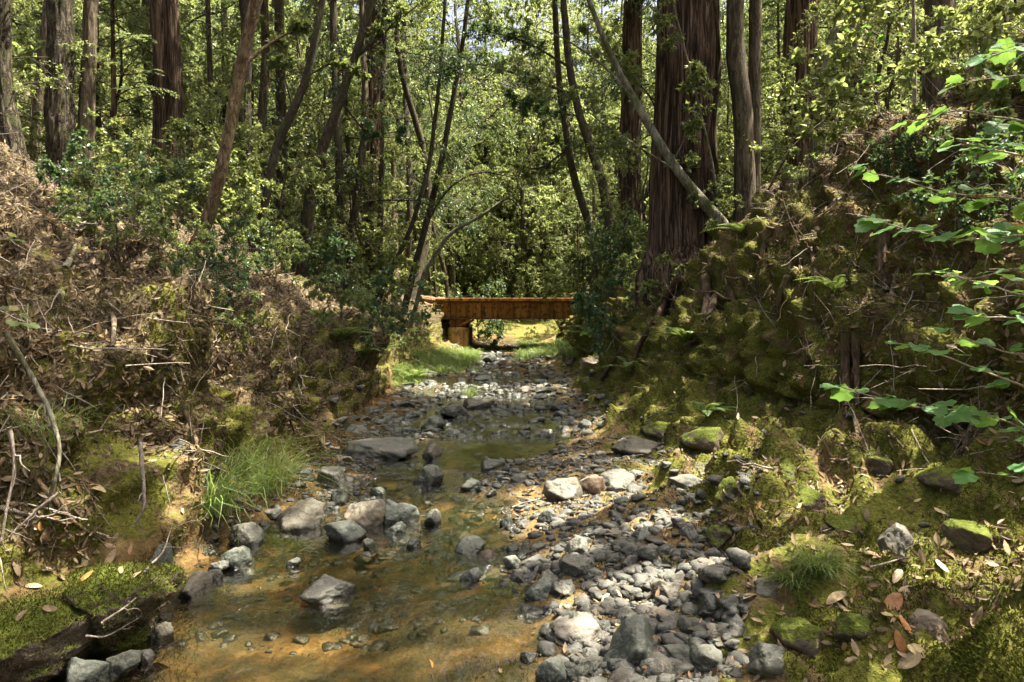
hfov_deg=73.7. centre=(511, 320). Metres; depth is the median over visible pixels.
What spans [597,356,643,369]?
fern
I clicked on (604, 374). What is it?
tree root
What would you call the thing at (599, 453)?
cobble
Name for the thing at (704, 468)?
driftwood
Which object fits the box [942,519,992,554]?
mossy rock
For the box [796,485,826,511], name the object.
mossy rock
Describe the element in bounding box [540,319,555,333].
shrub
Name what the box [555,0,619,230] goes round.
tree
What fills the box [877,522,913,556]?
rock
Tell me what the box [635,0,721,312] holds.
redwood
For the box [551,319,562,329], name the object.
shrub
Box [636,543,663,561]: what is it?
rock
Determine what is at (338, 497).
rock
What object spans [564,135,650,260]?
young tree
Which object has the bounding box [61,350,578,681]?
water
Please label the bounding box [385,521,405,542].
rock
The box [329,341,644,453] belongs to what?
gravel
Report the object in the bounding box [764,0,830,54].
tree
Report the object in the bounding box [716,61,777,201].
tree
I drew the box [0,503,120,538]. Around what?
fallen stick
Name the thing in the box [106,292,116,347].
fallen stick
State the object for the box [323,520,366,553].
rock
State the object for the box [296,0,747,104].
sky
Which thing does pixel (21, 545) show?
fallen leaf
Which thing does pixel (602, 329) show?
rootlets
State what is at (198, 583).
rock
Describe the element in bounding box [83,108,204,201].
shrub
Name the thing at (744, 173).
tree
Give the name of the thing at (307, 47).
tree
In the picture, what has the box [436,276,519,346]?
shrub
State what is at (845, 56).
shrub
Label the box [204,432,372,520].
grass tuft
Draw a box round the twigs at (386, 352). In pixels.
[0,42,1023,608]
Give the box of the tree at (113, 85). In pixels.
[22,0,204,185]
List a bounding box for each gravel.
[155,389,985,681]
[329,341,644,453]
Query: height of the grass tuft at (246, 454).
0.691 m
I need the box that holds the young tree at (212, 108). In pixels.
[148,75,262,219]
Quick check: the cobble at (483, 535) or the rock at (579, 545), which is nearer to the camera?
the rock at (579, 545)
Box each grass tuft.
[0,387,146,451]
[151,444,306,542]
[203,415,313,483]
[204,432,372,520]
[458,383,488,396]
[751,557,835,595]
[755,529,884,602]
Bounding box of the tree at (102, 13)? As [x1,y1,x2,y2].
[73,1,142,64]
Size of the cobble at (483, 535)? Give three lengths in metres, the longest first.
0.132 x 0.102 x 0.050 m
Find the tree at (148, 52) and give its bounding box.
[73,0,267,211]
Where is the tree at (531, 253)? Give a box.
[471,68,574,263]
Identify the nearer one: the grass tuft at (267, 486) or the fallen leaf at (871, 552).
the fallen leaf at (871, 552)
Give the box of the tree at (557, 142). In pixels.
[521,35,617,253]
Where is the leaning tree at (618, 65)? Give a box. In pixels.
[490,0,729,230]
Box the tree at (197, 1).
[184,0,354,155]
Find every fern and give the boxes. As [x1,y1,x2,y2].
[305,309,347,318]
[330,327,376,340]
[354,343,390,354]
[391,369,436,380]
[553,325,596,340]
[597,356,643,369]
[657,326,704,341]
[686,401,740,415]
[699,217,764,234]
[796,274,862,291]
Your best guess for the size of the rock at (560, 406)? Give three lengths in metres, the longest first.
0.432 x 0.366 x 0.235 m
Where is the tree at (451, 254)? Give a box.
[351,0,569,295]
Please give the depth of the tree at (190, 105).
25.30 m
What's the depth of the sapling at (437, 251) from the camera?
21.46 m
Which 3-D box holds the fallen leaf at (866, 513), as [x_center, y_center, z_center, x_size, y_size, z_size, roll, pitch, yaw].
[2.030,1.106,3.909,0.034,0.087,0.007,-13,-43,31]
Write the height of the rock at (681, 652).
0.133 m
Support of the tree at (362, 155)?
on the ground at (508, 640)
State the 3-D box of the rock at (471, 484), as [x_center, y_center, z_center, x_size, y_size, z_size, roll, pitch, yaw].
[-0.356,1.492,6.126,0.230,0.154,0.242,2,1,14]
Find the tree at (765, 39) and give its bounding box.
[720,0,884,147]
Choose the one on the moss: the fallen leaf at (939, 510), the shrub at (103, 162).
the fallen leaf at (939, 510)
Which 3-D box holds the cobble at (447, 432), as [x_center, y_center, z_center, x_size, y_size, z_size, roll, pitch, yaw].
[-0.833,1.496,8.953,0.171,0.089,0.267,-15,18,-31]
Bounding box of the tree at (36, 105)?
[30,0,46,163]
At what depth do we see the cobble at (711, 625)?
2.91 m
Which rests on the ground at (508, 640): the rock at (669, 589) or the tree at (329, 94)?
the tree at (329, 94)
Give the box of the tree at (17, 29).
[12,13,31,126]
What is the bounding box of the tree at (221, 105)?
[218,72,233,126]
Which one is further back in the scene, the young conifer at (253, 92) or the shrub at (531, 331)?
the shrub at (531, 331)
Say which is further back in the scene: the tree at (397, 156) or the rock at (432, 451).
the tree at (397, 156)
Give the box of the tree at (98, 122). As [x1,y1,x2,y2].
[95,17,102,167]
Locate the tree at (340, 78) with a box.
[284,0,356,160]
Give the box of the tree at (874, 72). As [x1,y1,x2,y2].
[762,0,918,117]
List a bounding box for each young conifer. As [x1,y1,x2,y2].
[204,12,297,193]
[545,172,589,297]
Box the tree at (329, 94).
[306,1,358,169]
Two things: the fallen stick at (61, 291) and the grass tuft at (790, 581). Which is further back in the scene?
the fallen stick at (61, 291)
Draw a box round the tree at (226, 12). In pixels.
[223,3,235,141]
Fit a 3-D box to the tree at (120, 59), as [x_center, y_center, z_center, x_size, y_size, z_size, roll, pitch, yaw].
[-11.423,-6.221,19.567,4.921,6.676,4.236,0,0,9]
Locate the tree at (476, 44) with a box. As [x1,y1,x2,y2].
[440,41,554,277]
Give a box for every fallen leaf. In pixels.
[13,562,20,575]
[16,610,26,620]
[18,542,24,550]
[23,583,41,587]
[24,391,31,399]
[39,605,56,611]
[81,553,87,565]
[81,570,92,580]
[90,484,105,491]
[104,548,115,562]
[601,593,609,601]
[743,593,756,598]
[826,590,847,604]
[842,598,853,610]
[858,609,871,614]
[863,509,869,520]
[864,551,880,556]
[869,581,880,586]
[881,611,892,615]
[884,590,902,611]
[892,569,902,582]
[894,629,906,653]
[898,651,924,668]
[899,614,912,634]
[907,643,925,657]
[934,507,945,513]
[936,559,948,571]
[944,344,956,348]
[966,572,984,576]
[975,606,982,623]
[1012,478,1023,482]
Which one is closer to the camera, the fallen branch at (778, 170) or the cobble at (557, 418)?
the cobble at (557, 418)
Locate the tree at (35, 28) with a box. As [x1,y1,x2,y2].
[12,0,80,137]
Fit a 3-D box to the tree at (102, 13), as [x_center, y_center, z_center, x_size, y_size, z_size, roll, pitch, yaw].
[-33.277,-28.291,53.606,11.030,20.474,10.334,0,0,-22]
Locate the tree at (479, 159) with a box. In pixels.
[439,101,498,263]
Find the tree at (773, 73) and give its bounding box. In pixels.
[721,7,826,141]
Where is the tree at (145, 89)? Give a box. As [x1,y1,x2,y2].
[108,52,150,108]
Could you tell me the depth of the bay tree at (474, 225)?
30.19 m
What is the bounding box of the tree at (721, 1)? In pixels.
[720,0,776,141]
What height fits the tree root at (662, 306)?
1.003 m
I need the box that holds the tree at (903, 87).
[824,49,978,140]
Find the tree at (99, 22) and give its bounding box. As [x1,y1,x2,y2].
[74,0,129,79]
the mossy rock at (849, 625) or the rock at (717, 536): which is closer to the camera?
the mossy rock at (849, 625)
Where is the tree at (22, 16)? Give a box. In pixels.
[12,0,44,87]
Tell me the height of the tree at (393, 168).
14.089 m
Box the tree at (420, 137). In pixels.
[388,0,453,299]
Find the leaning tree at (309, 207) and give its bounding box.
[296,0,416,279]
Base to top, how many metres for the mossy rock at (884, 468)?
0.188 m
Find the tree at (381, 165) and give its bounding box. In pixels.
[377,0,387,307]
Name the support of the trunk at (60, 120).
on the ground at (508, 640)
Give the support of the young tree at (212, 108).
on the ground at (508, 640)
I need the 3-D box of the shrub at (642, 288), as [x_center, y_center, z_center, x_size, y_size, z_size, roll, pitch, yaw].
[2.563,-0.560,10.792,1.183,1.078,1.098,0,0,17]
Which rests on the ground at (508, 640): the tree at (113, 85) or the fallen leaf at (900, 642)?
the tree at (113, 85)
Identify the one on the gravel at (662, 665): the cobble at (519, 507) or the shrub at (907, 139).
the cobble at (519, 507)
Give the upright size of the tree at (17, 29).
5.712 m
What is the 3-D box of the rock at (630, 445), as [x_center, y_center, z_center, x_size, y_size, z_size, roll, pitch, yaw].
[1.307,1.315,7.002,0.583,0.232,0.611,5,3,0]
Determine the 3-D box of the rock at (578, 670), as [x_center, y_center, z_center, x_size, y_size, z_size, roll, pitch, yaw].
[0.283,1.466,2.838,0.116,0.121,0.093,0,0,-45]
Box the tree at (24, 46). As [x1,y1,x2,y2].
[12,1,41,122]
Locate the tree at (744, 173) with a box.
[726,0,755,221]
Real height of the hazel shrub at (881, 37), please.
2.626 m
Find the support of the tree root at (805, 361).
attached to the ground at (508, 640)
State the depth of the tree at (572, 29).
46.80 m
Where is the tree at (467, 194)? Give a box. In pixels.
[384,109,492,296]
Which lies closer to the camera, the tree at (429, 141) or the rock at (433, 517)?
the rock at (433, 517)
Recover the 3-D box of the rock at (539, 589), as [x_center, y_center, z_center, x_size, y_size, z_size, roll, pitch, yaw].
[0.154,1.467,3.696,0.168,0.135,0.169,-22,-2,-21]
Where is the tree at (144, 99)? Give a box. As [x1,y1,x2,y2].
[74,0,152,154]
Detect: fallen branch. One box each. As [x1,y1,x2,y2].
[2,330,61,512]
[767,116,827,189]
[887,253,902,306]
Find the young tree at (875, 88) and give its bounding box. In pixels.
[784,0,975,135]
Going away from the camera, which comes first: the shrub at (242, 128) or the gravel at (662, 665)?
the gravel at (662, 665)
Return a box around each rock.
[65,657,108,681]
[105,650,141,681]
[137,649,154,673]
[146,621,178,650]
[149,543,172,564]
[169,571,216,608]
[207,569,222,585]
[208,560,228,573]
[220,546,254,575]
[228,522,263,554]
[275,498,324,539]
[286,557,300,571]
[299,574,360,612]
[317,466,349,488]
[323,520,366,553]
[330,487,347,506]
[343,499,385,538]
[363,538,377,554]
[370,487,385,497]
[383,499,419,533]
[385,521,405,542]
[406,536,422,552]
[413,464,443,492]
[419,443,444,467]
[420,509,440,529]
[421,416,444,428]
[440,404,469,417]
[454,535,485,560]
[455,567,482,587]
[460,477,484,491]
[463,397,496,408]
[480,353,496,361]
[481,457,504,471]
[498,360,514,366]
[499,517,511,529]
[502,555,521,568]
[510,471,528,483]
[518,386,529,392]
[520,651,537,664]
[524,576,552,601]
[535,656,566,681]
[537,508,557,523]
[543,477,582,501]
[549,402,568,410]
[552,579,575,596]
[559,554,594,577]
[561,611,578,618]
[565,353,576,364]
[565,536,588,553]
[567,659,592,681]
[579,475,605,494]
[580,356,598,366]
[600,468,634,492]
[610,435,661,457]
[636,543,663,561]
[640,421,669,440]
[651,580,681,597]
[661,644,691,663]
[668,474,701,488]
[678,523,698,542]
[679,426,724,451]
[689,644,722,672]
[705,523,733,549]
[714,476,744,501]
[748,641,785,677]
[754,577,777,598]
[769,617,821,658]
[776,457,796,484]
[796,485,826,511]
[823,514,857,534]
[834,611,870,644]
[865,453,892,476]
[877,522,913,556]
[907,608,948,644]
[912,466,962,494]
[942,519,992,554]
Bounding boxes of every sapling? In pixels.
[381,0,491,299]
[408,195,509,328]
[592,169,595,290]
[912,0,916,104]
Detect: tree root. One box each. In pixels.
[182,409,201,473]
[286,417,295,433]
[373,368,385,393]
[599,329,633,380]
[630,320,655,373]
[652,272,683,326]
[670,293,718,354]
[686,272,711,318]
[700,268,736,334]
[750,226,774,267]
[770,273,792,319]
[802,341,812,365]
[804,225,829,280]
[840,330,853,417]
[848,413,861,444]
[851,331,860,411]
[876,231,896,291]
[885,429,907,448]
[922,410,967,449]
[951,424,963,444]
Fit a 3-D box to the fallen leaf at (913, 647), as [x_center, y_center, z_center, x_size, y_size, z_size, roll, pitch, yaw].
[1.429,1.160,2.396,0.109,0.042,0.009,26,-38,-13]
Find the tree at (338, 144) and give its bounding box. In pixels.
[329,0,343,293]
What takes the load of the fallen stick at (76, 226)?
on the ground at (508, 640)
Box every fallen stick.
[0,426,31,555]
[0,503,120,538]
[5,491,60,538]
[31,475,105,544]
[55,289,64,321]
[62,243,77,269]
[74,206,122,230]
[85,609,144,637]
[86,402,123,438]
[91,320,184,368]
[101,577,161,623]
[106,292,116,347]
[133,440,145,526]
[144,489,212,571]
[147,418,186,436]
[168,362,178,383]
[295,355,304,385]
[869,557,903,567]
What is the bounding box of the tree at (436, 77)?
[394,10,479,259]
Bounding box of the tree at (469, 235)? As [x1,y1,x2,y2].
[427,134,518,295]
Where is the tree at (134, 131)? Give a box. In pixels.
[17,0,182,175]
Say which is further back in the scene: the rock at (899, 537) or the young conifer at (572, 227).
the young conifer at (572, 227)
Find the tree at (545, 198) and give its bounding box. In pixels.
[441,0,599,297]
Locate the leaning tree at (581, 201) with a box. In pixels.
[501,0,602,277]
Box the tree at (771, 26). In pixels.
[720,0,827,190]
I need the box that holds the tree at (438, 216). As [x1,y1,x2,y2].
[385,180,455,261]
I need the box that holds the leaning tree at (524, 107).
[419,0,619,263]
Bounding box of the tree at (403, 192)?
[332,134,432,268]
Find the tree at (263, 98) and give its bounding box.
[257,0,269,225]
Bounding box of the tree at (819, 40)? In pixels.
[766,1,883,129]
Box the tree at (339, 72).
[289,0,358,219]
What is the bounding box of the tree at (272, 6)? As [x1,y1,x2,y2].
[233,0,295,136]
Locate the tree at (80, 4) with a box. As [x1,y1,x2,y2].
[12,0,83,117]
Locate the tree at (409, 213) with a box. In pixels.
[388,0,454,289]
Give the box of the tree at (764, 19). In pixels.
[744,3,782,50]
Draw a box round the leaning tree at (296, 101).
[251,0,371,252]
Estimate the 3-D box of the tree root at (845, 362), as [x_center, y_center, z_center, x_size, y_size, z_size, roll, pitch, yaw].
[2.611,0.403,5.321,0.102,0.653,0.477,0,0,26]
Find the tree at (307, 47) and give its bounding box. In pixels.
[303,0,346,247]
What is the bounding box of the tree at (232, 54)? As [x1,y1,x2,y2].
[184,0,301,198]
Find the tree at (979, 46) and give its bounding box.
[907,1,1023,69]
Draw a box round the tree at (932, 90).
[921,0,955,109]
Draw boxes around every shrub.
[0,113,39,328]
[33,126,160,223]
[49,169,195,276]
[61,129,149,205]
[79,142,192,236]
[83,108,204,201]
[94,157,212,240]
[115,160,194,195]
[120,116,262,223]
[144,215,221,284]
[150,156,266,231]
[162,147,275,244]
[169,251,250,318]
[188,120,298,227]
[191,169,239,214]
[193,183,279,249]
[205,211,289,278]
[211,290,269,344]
[236,223,311,289]
[256,181,323,248]
[262,205,313,249]
[283,221,359,290]
[302,259,376,330]
[310,221,388,301]
[324,226,420,310]
[330,254,416,317]
[345,265,441,347]
[380,314,430,360]
[383,239,412,297]
[387,237,447,296]
[421,274,460,296]
[423,277,444,296]
[425,250,460,296]
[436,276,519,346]
[456,275,492,297]
[458,263,477,295]
[459,262,504,297]
[477,276,516,297]
[491,289,532,319]
[498,269,534,294]
[502,323,514,334]
[517,267,557,295]
[520,269,572,297]
[524,326,538,337]
[535,227,634,327]
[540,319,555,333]
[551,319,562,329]
[562,229,637,313]
[571,205,647,278]
[572,268,640,354]
[593,207,646,263]
[611,253,634,293]
[623,216,647,268]
[624,197,648,236]
[636,251,688,313]
[645,133,762,222]
[686,178,744,235]
[719,134,780,198]
[719,174,730,198]
[761,44,900,185]
[784,147,829,192]
[794,0,1022,143]
[806,75,917,156]
[819,37,1023,484]
[840,2,970,83]
[860,126,922,189]
[887,0,1023,122]
[890,115,1023,231]
[901,0,1023,137]
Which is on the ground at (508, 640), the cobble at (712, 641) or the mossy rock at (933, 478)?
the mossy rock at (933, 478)
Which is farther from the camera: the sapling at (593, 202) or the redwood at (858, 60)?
the sapling at (593, 202)
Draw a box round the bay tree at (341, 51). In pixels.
[216,0,478,310]
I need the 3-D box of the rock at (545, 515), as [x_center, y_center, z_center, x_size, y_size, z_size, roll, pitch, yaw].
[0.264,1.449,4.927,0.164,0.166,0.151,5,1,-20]
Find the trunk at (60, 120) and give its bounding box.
[43,0,80,181]
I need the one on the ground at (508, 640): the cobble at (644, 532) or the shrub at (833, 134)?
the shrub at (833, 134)
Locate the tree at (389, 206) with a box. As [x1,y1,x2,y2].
[299,91,440,261]
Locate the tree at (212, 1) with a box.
[186,0,220,103]
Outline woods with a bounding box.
[13,0,906,280]
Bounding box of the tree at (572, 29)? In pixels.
[469,10,594,297]
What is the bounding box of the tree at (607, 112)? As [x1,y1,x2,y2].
[561,0,654,250]
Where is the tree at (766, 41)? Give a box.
[761,9,847,174]
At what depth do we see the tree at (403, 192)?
31.27 m
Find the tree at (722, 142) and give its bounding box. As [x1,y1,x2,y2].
[716,49,733,203]
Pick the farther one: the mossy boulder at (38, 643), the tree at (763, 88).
the tree at (763, 88)
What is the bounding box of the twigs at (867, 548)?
[585,20,1021,551]
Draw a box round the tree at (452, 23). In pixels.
[434,17,491,268]
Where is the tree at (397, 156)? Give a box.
[288,81,413,254]
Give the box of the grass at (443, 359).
[388,336,577,386]
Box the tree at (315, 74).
[289,10,342,186]
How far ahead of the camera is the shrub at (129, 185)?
15.34 m
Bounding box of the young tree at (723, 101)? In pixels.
[716,49,797,195]
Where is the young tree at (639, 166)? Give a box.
[584,145,650,251]
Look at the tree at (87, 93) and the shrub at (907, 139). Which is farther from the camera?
the tree at (87, 93)
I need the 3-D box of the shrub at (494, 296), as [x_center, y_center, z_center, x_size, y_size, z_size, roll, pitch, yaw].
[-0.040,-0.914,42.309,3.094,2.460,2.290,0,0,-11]
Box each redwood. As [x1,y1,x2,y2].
[149,0,167,167]
[166,0,182,203]
[355,0,381,309]
[619,0,642,256]
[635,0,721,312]
[780,0,820,180]
[838,6,864,128]
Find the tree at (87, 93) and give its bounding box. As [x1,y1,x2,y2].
[77,0,98,184]
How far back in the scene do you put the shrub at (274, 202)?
20.31 m
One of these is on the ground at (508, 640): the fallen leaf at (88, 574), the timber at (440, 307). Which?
the timber at (440, 307)
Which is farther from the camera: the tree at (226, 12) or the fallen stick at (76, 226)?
the tree at (226, 12)
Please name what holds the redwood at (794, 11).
on the ground at (508, 640)
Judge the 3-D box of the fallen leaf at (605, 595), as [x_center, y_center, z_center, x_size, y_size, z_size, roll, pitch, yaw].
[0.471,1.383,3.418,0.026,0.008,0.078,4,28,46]
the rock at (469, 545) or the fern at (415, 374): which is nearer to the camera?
the rock at (469, 545)
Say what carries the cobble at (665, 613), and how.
on the gravel at (662, 665)
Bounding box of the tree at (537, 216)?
[492,192,585,320]
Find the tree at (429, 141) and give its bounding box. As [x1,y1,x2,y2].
[385,69,459,274]
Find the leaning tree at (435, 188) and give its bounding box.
[401,0,514,314]
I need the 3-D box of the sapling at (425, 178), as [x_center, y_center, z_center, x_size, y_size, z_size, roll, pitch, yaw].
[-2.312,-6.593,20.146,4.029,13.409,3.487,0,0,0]
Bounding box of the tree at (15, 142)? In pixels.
[0,0,28,160]
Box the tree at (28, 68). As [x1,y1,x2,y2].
[13,10,110,169]
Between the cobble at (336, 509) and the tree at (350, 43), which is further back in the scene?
the tree at (350, 43)
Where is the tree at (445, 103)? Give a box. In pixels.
[398,72,480,193]
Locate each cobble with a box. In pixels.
[266,507,281,519]
[294,541,301,547]
[295,537,305,542]
[296,469,312,476]
[330,505,339,513]
[341,456,352,461]
[352,467,361,471]
[353,551,371,565]
[355,425,368,431]
[361,416,371,420]
[367,464,375,469]
[370,430,380,435]
[397,535,412,549]
[399,401,414,407]
[401,387,411,392]
[403,383,414,386]
[404,429,416,432]
[410,485,423,497]
[422,379,436,384]
[435,395,444,399]
[442,431,454,435]
[462,518,474,526]
[473,375,490,380]
[474,512,484,520]
[478,549,498,565]
[479,532,493,540]
[495,470,507,474]
[513,505,525,511]
[522,541,529,545]
[522,554,542,565]
[531,429,542,436]
[531,543,549,551]
[532,471,549,478]
[533,394,548,398]
[533,417,544,421]
[534,379,546,383]
[535,389,553,393]
[541,569,558,581]
[545,355,553,360]
[551,417,562,420]
[551,521,563,528]
[559,509,572,516]
[573,393,582,397]
[577,419,591,428]
[583,568,603,580]
[585,464,598,469]
[596,451,605,456]
[606,528,626,537]
[610,465,621,469]
[614,496,629,504]
[635,526,650,542]
[640,602,653,606]
[646,608,672,622]
[686,492,696,502]
[691,576,704,595]
[697,557,714,564]
[698,587,722,595]
[706,623,717,629]
[706,638,720,648]
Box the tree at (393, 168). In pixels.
[344,0,421,279]
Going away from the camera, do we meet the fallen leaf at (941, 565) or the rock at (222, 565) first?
the fallen leaf at (941, 565)
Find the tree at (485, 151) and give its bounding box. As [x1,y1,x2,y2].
[444,1,546,279]
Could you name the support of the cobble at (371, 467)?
in the water
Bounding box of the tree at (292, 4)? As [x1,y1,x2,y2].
[272,0,304,120]
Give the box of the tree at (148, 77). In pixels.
[141,0,187,179]
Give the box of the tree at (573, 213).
[571,144,646,231]
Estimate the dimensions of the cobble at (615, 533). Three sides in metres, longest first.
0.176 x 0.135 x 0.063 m
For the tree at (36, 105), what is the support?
on the ground at (508, 640)
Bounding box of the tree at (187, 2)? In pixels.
[104,0,233,147]
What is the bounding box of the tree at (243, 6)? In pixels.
[238,0,253,220]
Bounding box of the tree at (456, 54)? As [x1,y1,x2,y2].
[384,22,480,252]
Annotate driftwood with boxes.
[699,454,717,471]
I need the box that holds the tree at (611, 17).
[578,0,655,204]
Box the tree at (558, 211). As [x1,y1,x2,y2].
[526,171,613,289]
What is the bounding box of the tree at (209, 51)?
[205,0,215,157]
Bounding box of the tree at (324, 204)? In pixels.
[257,92,401,272]
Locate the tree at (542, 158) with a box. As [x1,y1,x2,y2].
[459,49,579,261]
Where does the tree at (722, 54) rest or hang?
on the ground at (508, 640)
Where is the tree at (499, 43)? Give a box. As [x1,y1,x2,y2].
[451,31,582,287]
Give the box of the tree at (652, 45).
[569,6,656,219]
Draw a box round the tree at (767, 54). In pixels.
[720,5,873,178]
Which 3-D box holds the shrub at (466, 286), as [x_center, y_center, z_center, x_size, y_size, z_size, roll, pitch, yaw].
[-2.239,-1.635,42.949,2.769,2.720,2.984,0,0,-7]
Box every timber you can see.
[419,302,443,309]
[421,295,445,303]
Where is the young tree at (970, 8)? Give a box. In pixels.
[900,0,1023,108]
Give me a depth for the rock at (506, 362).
19.27 m
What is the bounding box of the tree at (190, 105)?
[182,71,208,149]
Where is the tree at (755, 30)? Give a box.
[748,0,761,189]
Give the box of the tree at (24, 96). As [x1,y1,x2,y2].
[12,12,40,119]
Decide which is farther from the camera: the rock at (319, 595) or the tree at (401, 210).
the tree at (401, 210)
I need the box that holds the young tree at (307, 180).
[225,135,338,269]
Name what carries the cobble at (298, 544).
in the water
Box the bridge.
[435,298,574,348]
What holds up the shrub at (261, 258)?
on the ground at (508, 640)
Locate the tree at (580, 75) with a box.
[467,0,647,294]
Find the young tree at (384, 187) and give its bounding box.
[288,162,409,303]
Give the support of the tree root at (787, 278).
attached to the ground at (508, 640)
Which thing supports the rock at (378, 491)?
in the water
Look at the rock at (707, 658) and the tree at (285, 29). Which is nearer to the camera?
the rock at (707, 658)
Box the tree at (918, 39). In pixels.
[834,0,1023,87]
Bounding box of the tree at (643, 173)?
[604,120,730,233]
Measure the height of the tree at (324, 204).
5.312 m
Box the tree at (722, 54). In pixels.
[656,41,733,167]
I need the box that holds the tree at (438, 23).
[341,12,468,263]
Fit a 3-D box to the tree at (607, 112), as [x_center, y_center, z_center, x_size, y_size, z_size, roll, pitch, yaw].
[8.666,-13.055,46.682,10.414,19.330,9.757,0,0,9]
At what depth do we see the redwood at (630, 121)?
19.79 m
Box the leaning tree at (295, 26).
[186,0,312,257]
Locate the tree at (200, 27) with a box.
[105,0,290,165]
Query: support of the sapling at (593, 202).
on the ground at (508, 640)
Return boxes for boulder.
[0,591,95,681]
[10,560,186,660]
[60,558,177,648]
[344,437,418,463]
[552,611,601,645]
[602,614,654,663]
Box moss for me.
[0,28,1023,681]
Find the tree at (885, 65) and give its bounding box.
[787,0,978,117]
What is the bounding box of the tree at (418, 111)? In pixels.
[316,5,443,243]
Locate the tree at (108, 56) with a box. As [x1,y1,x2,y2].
[12,0,152,168]
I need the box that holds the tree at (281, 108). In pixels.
[274,0,288,250]
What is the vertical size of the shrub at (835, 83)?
3.779 m
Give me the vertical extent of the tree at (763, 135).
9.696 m
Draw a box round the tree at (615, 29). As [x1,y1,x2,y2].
[570,16,746,231]
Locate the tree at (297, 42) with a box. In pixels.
[193,13,398,231]
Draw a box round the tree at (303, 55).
[212,9,356,186]
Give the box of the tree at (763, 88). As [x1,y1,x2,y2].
[760,19,783,181]
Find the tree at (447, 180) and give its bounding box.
[384,69,470,304]
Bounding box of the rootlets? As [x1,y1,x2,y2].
[0,87,1023,594]
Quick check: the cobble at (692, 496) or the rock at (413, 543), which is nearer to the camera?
the rock at (413, 543)
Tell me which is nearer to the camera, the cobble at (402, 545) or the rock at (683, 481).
the cobble at (402, 545)
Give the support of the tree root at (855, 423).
attached to the ground at (508, 640)
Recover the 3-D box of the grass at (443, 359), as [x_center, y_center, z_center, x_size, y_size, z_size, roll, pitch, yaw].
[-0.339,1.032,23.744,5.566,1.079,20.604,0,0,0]
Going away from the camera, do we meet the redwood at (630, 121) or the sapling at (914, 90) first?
the sapling at (914, 90)
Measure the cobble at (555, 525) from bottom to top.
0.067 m
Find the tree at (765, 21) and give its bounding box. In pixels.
[744,0,959,151]
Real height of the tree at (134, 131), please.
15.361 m
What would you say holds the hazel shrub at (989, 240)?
on the ground at (508, 640)
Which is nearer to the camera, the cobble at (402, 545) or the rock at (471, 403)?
the cobble at (402, 545)
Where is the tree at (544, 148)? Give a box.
[463,142,576,287]
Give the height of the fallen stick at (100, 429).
0.177 m
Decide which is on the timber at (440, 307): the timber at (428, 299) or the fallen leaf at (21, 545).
the timber at (428, 299)
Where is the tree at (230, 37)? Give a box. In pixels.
[115,2,360,221]
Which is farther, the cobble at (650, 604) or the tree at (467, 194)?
the tree at (467, 194)
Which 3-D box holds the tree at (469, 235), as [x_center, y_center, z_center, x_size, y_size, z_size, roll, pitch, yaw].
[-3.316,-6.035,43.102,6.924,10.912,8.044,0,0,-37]
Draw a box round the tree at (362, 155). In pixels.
[346,0,368,299]
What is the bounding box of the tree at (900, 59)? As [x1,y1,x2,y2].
[818,0,968,149]
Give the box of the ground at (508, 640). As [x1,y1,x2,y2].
[0,32,1023,681]
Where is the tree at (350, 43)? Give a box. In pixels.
[284,0,428,218]
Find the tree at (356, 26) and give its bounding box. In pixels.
[339,0,415,239]
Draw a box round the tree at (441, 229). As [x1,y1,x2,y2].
[385,133,472,279]
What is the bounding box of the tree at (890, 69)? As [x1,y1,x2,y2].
[882,0,900,99]
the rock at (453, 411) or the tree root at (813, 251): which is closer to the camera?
the tree root at (813, 251)
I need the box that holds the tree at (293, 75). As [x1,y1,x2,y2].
[253,14,320,151]
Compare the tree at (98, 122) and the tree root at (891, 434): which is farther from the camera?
the tree at (98, 122)
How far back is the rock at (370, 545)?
4.50 m
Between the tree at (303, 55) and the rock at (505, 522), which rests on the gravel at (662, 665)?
the rock at (505, 522)
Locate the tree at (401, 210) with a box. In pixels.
[346,158,420,254]
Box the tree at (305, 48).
[271,2,358,184]
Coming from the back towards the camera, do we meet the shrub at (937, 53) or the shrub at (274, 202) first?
the shrub at (274, 202)
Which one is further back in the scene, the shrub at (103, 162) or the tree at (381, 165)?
the tree at (381, 165)
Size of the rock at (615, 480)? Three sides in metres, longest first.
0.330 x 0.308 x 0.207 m
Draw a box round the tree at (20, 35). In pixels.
[12,25,115,174]
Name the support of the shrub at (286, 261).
on the ground at (508, 640)
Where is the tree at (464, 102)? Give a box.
[385,48,496,260]
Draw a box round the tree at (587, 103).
[535,0,620,274]
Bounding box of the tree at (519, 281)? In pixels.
[459,202,541,297]
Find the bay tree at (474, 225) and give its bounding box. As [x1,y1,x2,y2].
[354,33,541,297]
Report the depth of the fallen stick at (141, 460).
3.83 m
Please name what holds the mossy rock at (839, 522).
on the ground at (508, 640)
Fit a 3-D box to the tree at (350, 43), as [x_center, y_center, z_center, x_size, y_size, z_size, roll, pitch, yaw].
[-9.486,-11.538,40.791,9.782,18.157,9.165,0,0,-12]
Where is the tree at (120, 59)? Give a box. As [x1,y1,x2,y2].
[20,0,200,167]
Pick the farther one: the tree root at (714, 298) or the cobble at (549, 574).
the tree root at (714, 298)
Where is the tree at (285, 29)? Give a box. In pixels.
[192,0,361,200]
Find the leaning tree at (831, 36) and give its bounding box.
[807,3,844,165]
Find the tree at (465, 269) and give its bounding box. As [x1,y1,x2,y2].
[418,207,481,288]
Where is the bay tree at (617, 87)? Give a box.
[552,0,785,221]
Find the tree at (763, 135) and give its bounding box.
[721,56,777,200]
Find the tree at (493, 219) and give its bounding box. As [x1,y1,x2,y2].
[444,59,563,274]
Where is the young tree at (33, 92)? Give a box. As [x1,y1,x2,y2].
[4,0,116,163]

